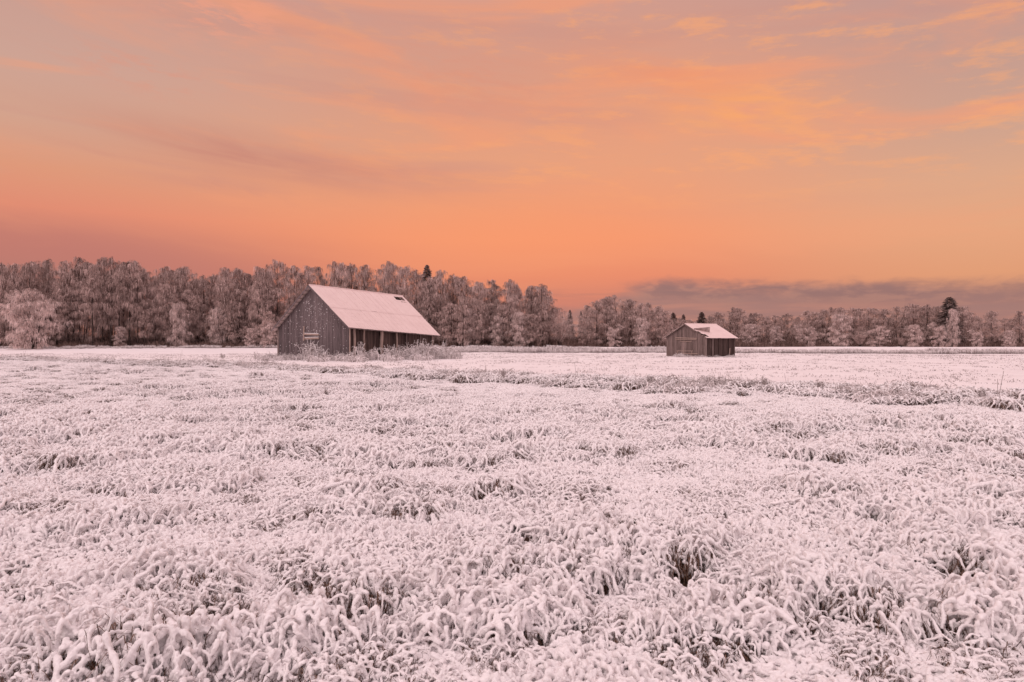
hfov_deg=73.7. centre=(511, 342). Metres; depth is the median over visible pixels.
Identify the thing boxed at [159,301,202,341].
birch tree
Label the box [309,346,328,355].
weed clump
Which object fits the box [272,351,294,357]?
weed clump
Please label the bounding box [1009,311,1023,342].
birch tree
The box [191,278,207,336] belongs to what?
birch tree
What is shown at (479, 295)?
birch tree
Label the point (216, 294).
birch tree
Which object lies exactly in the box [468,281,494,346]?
birch tree
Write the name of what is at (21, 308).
young birch
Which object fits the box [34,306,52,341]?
birch tree
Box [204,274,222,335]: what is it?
birch tree
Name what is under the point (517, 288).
birch tree
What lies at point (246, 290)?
birch tree
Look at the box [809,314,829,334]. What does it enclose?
birch tree
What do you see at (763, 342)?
undergrowth
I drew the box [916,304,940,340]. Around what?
birch tree
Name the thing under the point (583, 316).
birch tree
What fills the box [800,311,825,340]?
birch tree
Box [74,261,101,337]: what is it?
birch tree
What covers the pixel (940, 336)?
young birch
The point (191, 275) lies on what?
birch tree
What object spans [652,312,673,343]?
birch tree
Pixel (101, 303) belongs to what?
birch tree
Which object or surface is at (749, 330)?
young birch
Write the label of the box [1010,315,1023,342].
birch tree
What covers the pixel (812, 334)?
young birch
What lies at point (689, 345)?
door
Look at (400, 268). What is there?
birch tree
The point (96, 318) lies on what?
birch tree
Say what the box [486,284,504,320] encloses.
birch tree
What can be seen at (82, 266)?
birch tree
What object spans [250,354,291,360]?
weed clump
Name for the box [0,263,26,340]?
birch tree
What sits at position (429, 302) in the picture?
birch tree
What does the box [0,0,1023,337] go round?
sky
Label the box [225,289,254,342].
birch tree
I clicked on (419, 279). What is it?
birch tree
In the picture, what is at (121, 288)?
birch tree
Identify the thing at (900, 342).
willow shrub
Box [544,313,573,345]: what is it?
willow shrub
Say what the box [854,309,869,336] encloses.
birch tree
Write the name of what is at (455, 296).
birch tree
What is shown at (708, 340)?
barn
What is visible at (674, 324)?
birch tree
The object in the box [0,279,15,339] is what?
birch tree
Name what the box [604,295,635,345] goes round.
birch tree
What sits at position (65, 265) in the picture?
birch tree
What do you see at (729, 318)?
birch tree
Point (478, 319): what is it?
birch tree
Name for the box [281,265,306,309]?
birch tree
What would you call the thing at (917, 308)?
birch tree
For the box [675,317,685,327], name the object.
birch tree
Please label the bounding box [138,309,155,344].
birch tree
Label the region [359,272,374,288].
birch tree
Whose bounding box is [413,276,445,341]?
birch tree
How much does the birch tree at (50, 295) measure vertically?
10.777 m
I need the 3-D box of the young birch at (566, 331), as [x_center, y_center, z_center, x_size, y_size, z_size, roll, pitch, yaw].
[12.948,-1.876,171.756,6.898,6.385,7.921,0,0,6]
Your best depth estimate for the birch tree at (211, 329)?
130.47 m
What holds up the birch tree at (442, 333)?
on the snow field
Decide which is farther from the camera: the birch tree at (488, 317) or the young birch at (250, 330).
the birch tree at (488, 317)
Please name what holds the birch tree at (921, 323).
on the snow field
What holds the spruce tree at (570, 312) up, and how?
on the snow field
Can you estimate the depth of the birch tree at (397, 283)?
137.97 m
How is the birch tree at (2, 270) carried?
on the snow field
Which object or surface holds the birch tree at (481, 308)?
on the snow field
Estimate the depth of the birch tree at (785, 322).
167.61 m
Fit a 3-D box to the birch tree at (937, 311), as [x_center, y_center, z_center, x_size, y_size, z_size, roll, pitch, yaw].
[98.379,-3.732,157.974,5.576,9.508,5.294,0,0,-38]
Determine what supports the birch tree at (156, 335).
on the snow field
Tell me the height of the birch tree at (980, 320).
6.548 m
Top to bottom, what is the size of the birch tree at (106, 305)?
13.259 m
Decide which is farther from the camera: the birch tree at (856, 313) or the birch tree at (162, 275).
the birch tree at (856, 313)
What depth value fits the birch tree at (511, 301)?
128.84 m
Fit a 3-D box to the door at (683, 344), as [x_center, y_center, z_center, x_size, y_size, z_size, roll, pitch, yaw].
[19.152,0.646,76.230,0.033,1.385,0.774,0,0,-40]
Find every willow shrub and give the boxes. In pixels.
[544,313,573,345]
[853,334,867,346]
[896,337,905,346]
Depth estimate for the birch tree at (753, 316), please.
169.49 m
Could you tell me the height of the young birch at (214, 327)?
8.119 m
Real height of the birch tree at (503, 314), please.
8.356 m
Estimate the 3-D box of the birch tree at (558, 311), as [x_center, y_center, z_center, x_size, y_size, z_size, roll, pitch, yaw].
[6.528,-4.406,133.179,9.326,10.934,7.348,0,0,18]
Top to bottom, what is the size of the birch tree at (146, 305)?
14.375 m
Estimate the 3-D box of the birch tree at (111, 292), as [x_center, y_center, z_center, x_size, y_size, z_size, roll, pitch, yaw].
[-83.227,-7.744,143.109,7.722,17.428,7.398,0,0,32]
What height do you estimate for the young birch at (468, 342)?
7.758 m
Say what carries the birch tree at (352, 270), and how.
on the snow field
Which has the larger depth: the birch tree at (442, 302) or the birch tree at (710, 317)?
the birch tree at (710, 317)
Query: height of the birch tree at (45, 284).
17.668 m
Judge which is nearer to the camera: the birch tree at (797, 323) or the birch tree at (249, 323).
the birch tree at (249, 323)
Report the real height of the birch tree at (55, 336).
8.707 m
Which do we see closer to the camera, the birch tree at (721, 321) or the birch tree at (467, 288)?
the birch tree at (467, 288)
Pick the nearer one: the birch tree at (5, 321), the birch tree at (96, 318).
the birch tree at (5, 321)
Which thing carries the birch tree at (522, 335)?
on the snow field
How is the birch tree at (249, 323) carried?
on the snow field
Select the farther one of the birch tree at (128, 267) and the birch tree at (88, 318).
the birch tree at (88, 318)
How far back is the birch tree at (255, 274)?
135.48 m
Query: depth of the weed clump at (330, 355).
59.51 m
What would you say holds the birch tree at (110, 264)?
on the snow field
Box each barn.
[271,284,440,359]
[662,323,737,356]
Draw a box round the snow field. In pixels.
[0,346,1023,671]
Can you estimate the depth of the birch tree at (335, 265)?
136.45 m
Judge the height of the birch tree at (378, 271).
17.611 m
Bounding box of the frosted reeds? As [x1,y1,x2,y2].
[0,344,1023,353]
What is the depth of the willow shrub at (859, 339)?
142.82 m
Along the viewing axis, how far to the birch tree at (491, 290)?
136.81 m
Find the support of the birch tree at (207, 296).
on the snow field
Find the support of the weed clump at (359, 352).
on the snow field
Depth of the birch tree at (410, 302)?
131.19 m
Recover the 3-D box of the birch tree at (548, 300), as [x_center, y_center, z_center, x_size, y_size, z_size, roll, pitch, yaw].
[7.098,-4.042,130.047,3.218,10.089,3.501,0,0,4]
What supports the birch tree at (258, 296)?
on the snow field
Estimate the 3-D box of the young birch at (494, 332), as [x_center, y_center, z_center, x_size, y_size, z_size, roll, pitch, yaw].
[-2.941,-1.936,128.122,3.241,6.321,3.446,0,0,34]
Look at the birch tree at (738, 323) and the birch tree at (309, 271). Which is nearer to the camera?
the birch tree at (309, 271)
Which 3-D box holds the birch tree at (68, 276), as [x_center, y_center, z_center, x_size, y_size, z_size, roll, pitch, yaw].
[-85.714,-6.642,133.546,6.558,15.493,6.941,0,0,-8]
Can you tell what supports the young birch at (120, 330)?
on the snow field
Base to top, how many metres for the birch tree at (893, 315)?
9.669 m
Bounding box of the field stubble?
[1,352,1023,385]
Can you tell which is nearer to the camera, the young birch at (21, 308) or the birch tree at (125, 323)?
the young birch at (21, 308)
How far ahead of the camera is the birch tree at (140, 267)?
136.72 m
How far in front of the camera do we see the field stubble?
52.53 m
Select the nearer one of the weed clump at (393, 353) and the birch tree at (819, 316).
the weed clump at (393, 353)
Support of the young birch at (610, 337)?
on the snow field
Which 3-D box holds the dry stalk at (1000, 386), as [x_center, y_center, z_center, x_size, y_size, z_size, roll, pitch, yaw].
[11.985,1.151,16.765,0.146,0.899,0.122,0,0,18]
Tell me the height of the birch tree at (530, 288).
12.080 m
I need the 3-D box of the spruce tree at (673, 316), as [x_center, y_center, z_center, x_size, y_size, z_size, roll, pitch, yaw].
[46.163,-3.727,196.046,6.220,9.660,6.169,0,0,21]
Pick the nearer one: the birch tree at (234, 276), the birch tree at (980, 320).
the birch tree at (234, 276)
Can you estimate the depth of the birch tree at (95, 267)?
132.56 m
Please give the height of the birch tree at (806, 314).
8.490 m
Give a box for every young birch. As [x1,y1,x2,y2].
[0,289,72,348]
[113,327,127,345]
[166,303,193,346]
[207,307,227,344]
[242,328,257,347]
[258,322,276,347]
[458,308,479,346]
[489,315,504,345]
[506,312,529,346]
[557,323,573,338]
[562,319,585,340]
[578,317,600,342]
[606,323,622,346]
[632,317,649,346]
[738,324,760,344]
[769,326,784,344]
[793,324,818,346]
[824,314,853,346]
[864,325,892,346]
[903,324,925,346]
[928,322,946,346]
[944,308,960,346]
[967,329,984,346]
[1001,330,1016,346]
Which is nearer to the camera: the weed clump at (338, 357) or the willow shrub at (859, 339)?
the weed clump at (338, 357)
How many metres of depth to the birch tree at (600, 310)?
163.10 m
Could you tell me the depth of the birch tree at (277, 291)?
133.66 m
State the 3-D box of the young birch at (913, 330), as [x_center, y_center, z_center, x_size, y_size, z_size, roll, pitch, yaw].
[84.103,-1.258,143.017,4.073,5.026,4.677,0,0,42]
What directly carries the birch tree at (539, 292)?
on the snow field
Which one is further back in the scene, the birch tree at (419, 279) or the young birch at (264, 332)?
the birch tree at (419, 279)
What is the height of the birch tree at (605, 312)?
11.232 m
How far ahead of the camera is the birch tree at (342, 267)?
133.86 m
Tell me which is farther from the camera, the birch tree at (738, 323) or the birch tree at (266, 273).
the birch tree at (738, 323)
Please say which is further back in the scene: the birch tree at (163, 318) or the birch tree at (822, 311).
the birch tree at (822, 311)
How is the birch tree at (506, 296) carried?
on the snow field
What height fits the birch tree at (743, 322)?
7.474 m
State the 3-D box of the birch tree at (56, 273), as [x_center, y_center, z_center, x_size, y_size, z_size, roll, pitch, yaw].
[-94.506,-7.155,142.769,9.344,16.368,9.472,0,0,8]
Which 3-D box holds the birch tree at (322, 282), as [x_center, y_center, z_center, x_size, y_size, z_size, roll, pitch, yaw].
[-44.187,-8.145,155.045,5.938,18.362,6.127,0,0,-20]
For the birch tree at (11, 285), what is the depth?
142.82 m
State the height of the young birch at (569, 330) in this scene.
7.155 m
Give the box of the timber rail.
[676,347,697,355]
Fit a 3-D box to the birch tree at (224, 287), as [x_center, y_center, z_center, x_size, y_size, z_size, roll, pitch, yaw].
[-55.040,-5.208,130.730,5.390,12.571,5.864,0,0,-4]
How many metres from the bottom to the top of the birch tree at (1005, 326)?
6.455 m
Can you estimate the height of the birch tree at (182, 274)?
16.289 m
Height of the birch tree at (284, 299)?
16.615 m
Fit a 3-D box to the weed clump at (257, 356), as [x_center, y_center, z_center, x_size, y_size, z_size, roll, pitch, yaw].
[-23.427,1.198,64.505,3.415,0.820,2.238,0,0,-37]
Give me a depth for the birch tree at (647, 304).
151.52 m
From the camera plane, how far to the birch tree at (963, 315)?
151.38 m
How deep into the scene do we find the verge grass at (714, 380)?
21.99 m
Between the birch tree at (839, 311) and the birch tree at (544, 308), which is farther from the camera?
the birch tree at (839, 311)
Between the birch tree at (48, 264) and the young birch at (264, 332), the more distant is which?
the birch tree at (48, 264)
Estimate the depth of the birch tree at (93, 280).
127.33 m
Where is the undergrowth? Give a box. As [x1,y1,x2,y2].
[0,334,1023,347]
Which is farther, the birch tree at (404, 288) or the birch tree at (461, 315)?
the birch tree at (404, 288)
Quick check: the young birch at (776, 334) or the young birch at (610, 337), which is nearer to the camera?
the young birch at (610, 337)
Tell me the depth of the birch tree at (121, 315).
137.59 m
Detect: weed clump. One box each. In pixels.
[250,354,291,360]
[251,351,274,358]
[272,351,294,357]
[283,352,304,359]
[295,340,323,359]
[303,352,332,361]
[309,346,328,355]
[316,350,346,360]
[327,351,351,360]
[336,352,368,361]
[349,341,367,360]
[350,351,382,360]
[365,347,392,360]
[381,351,409,361]
[382,344,404,357]
[387,344,425,359]
[398,340,442,359]
[401,340,458,358]
[409,350,438,360]
[423,346,468,358]
[673,352,684,356]
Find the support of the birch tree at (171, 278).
on the snow field
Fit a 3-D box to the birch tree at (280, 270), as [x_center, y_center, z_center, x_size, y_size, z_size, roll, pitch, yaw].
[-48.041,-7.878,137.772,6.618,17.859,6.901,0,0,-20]
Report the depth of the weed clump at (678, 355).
72.96 m
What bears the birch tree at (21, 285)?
on the snow field
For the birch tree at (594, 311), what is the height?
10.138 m
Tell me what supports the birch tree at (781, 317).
on the snow field
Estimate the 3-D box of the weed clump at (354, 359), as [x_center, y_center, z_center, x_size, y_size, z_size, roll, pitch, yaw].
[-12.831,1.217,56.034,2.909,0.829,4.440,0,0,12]
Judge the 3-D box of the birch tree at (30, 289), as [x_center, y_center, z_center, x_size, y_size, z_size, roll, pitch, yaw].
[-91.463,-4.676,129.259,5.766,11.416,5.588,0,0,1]
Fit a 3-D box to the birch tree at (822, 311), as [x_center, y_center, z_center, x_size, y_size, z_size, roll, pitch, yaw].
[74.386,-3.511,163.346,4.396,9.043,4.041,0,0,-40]
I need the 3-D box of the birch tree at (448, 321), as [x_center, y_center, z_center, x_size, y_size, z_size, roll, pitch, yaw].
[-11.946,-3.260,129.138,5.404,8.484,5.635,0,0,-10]
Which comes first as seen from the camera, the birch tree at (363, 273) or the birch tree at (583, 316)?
the birch tree at (363, 273)
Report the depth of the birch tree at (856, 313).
157.67 m
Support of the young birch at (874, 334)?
on the snow field
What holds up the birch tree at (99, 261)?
on the snow field
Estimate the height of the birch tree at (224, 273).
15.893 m
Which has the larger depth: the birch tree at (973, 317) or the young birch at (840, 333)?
the birch tree at (973, 317)
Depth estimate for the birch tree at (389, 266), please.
134.57 m
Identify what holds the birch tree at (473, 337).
on the snow field
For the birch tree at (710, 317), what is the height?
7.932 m
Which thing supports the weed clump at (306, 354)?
on the snow field
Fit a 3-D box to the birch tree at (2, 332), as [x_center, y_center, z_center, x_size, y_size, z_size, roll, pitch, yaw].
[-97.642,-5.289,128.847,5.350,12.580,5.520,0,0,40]
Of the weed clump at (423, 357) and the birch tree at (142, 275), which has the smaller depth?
the weed clump at (423, 357)
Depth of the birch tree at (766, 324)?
165.87 m
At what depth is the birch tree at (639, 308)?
149.79 m
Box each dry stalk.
[499,368,506,382]
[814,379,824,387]
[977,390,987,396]
[997,371,1003,395]
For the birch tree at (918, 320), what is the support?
on the snow field
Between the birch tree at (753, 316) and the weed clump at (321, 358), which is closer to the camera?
the weed clump at (321, 358)
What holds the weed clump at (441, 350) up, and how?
on the snow field
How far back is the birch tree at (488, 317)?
131.40 m
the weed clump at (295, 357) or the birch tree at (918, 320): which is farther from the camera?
the birch tree at (918, 320)
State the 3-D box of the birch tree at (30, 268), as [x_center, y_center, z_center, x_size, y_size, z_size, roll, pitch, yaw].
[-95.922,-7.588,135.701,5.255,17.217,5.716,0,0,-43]
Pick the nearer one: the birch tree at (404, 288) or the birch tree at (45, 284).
the birch tree at (404, 288)
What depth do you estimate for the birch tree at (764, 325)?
173.25 m
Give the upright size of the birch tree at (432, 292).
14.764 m
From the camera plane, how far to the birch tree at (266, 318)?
127.58 m
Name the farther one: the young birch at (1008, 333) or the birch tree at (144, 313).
the young birch at (1008, 333)
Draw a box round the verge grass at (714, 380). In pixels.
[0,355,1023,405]
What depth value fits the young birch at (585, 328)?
159.65 m
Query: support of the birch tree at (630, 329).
on the snow field
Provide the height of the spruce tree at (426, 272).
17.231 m
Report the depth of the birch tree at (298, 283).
149.91 m
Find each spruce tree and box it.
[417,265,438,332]
[564,310,575,334]
[665,313,677,335]
[696,312,705,322]
[933,297,967,346]
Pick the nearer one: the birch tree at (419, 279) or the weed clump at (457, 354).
the weed clump at (457, 354)
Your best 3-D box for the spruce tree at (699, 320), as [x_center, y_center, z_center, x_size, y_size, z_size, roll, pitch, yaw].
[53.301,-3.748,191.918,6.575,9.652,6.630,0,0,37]
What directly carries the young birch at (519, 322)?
on the snow field
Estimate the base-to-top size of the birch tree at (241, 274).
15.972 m
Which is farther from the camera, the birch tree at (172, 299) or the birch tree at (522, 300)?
the birch tree at (522, 300)
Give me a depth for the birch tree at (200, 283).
135.70 m
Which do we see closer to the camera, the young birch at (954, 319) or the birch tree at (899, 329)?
the young birch at (954, 319)
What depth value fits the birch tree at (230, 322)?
130.04 m
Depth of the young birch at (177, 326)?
127.87 m
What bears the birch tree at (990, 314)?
on the snow field
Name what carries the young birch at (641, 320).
on the snow field
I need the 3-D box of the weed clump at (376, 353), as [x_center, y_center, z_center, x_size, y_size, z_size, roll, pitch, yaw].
[-11.630,0.915,60.559,2.600,1.420,3.723,0,0,3]
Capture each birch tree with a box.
[0,263,16,334]
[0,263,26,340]
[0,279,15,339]
[0,282,7,338]
[0,290,37,343]
[1,269,41,330]
[10,288,43,342]
[11,261,52,335]
[11,282,30,327]
[15,261,43,329]
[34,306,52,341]
[36,292,58,341]
[37,269,54,297]
[39,258,59,337]
[41,287,89,342]
[41,304,79,344]
[44,270,78,337]
[51,269,86,341]
[52,260,76,341]
[68,262,98,342]
[70,257,90,338]
[71,263,113,342]
[73,276,110,345]
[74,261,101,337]
[85,272,107,338]
[89,257,114,341]
[93,287,110,343]
[96,256,120,342]
[96,264,124,338]
[96,278,125,346]
[106,275,128,344]
[108,275,133,338]
[111,264,137,343]
[112,261,149,345]
[120,260,150,340]
[124,278,149,344]
[130,269,154,342]
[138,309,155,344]
[140,276,167,342]
[145,283,178,341]
[146,306,164,341]
[151,269,204,330]
[153,266,179,340]
[159,291,178,343]
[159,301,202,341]
[164,269,204,307]
[172,266,194,332]
[175,289,198,342]
[180,279,210,329]
[184,296,226,342]
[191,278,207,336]
[194,275,213,338]
[202,282,212,335]
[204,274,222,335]
[206,312,221,343]
[207,267,237,342]
[207,275,225,336]
[210,283,239,341]
[216,300,245,343]
[225,270,247,335]
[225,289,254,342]
[227,268,249,336]
[232,272,251,333]
[237,312,258,339]
[240,274,255,327]
[240,281,276,343]
[242,276,284,321]
[245,266,268,338]
[251,267,280,326]
[255,311,277,344]
[261,259,290,334]
[261,286,295,340]
[278,273,295,317]
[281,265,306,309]
[288,273,303,294]
[297,265,316,295]
[309,266,328,285]
[323,260,341,285]
[328,262,351,287]
[343,263,363,289]
[353,264,379,291]
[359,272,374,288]
[368,261,398,293]
[373,267,391,292]
[378,264,403,294]
[391,265,418,300]
[393,266,410,299]
[408,270,425,308]
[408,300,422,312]
[409,275,426,302]
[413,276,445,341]
[413,276,446,326]
[419,293,440,327]
[431,270,452,343]
[436,311,453,342]
[437,303,462,344]
[441,274,461,343]
[445,281,466,334]
[452,276,473,338]
[452,295,473,346]
[455,286,475,336]
[461,314,488,344]
[465,286,489,324]
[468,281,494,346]
[470,304,489,344]
[471,286,501,338]
[479,303,504,343]
[482,280,500,339]
[485,279,518,339]
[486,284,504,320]
[492,304,512,341]
[499,294,525,345]
[500,284,519,327]
[506,285,527,340]
[514,315,528,343]
[517,285,539,345]
[517,294,533,337]
[519,286,557,339]
[524,292,571,341]
[524,313,545,345]
[530,284,551,342]
[534,302,552,346]
[541,296,557,344]
[576,305,597,343]
[585,301,606,343]
[593,297,620,343]
[594,298,615,336]
[602,301,635,336]
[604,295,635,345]
[615,309,643,340]
[619,299,638,341]
[629,303,652,344]
[640,302,656,343]
[648,305,668,342]
[650,309,675,342]
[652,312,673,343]
[667,321,677,332]
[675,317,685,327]
[704,316,714,323]
[707,312,725,325]
[714,307,742,335]
[726,308,746,337]
[728,312,741,332]
[737,317,751,336]
[745,312,767,339]
[755,316,775,337]
[759,317,773,339]
[769,315,785,337]
[779,314,794,339]
[779,316,784,337]
[787,317,803,337]
[796,310,815,342]
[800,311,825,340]
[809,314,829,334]
[812,307,837,340]
[815,310,830,336]
[829,307,854,341]
[842,307,865,341]
[850,320,865,339]
[854,307,881,340]
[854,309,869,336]
[866,308,883,334]
[872,309,893,341]
[878,306,914,341]
[887,306,902,337]
[897,304,925,339]
[900,309,925,338]
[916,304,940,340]
[919,308,941,335]
[925,306,946,338]
[956,306,974,342]
[963,312,979,341]
[968,318,987,344]
[981,311,1001,343]
[984,313,999,341]
[995,318,1014,340]
[1006,319,1017,339]
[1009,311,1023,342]
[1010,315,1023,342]
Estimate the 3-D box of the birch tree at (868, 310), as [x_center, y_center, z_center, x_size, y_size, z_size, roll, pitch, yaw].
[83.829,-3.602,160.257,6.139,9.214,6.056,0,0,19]
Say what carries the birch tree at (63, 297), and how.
on the snow field
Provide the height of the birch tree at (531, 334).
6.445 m
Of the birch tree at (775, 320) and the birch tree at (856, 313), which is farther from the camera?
the birch tree at (775, 320)
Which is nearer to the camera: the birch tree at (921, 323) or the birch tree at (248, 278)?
the birch tree at (248, 278)
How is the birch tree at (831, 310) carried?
on the snow field
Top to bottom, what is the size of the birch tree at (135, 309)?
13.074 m
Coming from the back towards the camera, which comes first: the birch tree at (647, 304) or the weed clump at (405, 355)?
the birch tree at (647, 304)
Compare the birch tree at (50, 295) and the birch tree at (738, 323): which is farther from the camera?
the birch tree at (738, 323)
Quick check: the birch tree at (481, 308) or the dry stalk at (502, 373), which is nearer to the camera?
the dry stalk at (502, 373)
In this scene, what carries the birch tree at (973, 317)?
on the snow field
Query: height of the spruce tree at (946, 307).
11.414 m
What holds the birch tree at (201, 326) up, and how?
on the snow field
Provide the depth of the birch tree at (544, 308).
126.97 m
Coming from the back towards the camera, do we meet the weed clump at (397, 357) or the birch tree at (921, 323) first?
the birch tree at (921, 323)
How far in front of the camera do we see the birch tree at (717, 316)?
164.84 m
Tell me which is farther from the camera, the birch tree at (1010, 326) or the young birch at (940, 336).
the birch tree at (1010, 326)
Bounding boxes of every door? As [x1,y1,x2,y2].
[305,339,318,358]
[681,342,685,352]
[686,342,692,352]
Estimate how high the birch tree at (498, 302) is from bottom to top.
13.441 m
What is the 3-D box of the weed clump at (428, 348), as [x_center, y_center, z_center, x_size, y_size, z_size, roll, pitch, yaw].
[-8.265,0.612,63.271,3.894,1.938,5.623,0,0,-36]
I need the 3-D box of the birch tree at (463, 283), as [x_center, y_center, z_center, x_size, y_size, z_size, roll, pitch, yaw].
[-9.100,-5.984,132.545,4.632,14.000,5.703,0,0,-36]
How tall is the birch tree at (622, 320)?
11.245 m
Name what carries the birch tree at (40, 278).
on the snow field
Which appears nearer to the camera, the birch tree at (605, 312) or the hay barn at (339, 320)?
the hay barn at (339, 320)
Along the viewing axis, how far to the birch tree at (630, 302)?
152.78 m
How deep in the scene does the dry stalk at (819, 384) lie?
19.53 m
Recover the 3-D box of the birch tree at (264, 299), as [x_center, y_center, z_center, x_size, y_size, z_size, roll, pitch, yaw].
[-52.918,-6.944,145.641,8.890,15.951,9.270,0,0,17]
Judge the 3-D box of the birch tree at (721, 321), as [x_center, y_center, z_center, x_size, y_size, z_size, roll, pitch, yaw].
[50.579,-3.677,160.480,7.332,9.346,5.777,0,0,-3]
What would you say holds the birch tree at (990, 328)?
on the snow field
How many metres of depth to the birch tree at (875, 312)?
175.00 m
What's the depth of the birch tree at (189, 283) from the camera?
142.05 m
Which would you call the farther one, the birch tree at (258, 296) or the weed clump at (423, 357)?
the birch tree at (258, 296)
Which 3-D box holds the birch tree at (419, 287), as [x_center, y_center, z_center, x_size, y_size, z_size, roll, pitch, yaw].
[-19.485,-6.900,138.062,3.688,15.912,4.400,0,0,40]
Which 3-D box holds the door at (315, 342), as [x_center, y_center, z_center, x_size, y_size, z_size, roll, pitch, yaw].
[-18.430,0.659,62.897,1.844,1.838,0.040,0,0,32]
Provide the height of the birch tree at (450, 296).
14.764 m
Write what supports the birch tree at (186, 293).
on the snow field
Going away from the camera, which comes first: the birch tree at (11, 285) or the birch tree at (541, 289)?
the birch tree at (541, 289)
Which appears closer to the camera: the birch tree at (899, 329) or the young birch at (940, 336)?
the young birch at (940, 336)
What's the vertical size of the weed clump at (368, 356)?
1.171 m
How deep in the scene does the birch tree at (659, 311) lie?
149.68 m
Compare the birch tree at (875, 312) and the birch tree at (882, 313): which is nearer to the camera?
the birch tree at (882, 313)
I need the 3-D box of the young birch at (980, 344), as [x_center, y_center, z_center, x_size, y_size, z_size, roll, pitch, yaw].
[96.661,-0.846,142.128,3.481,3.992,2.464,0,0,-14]

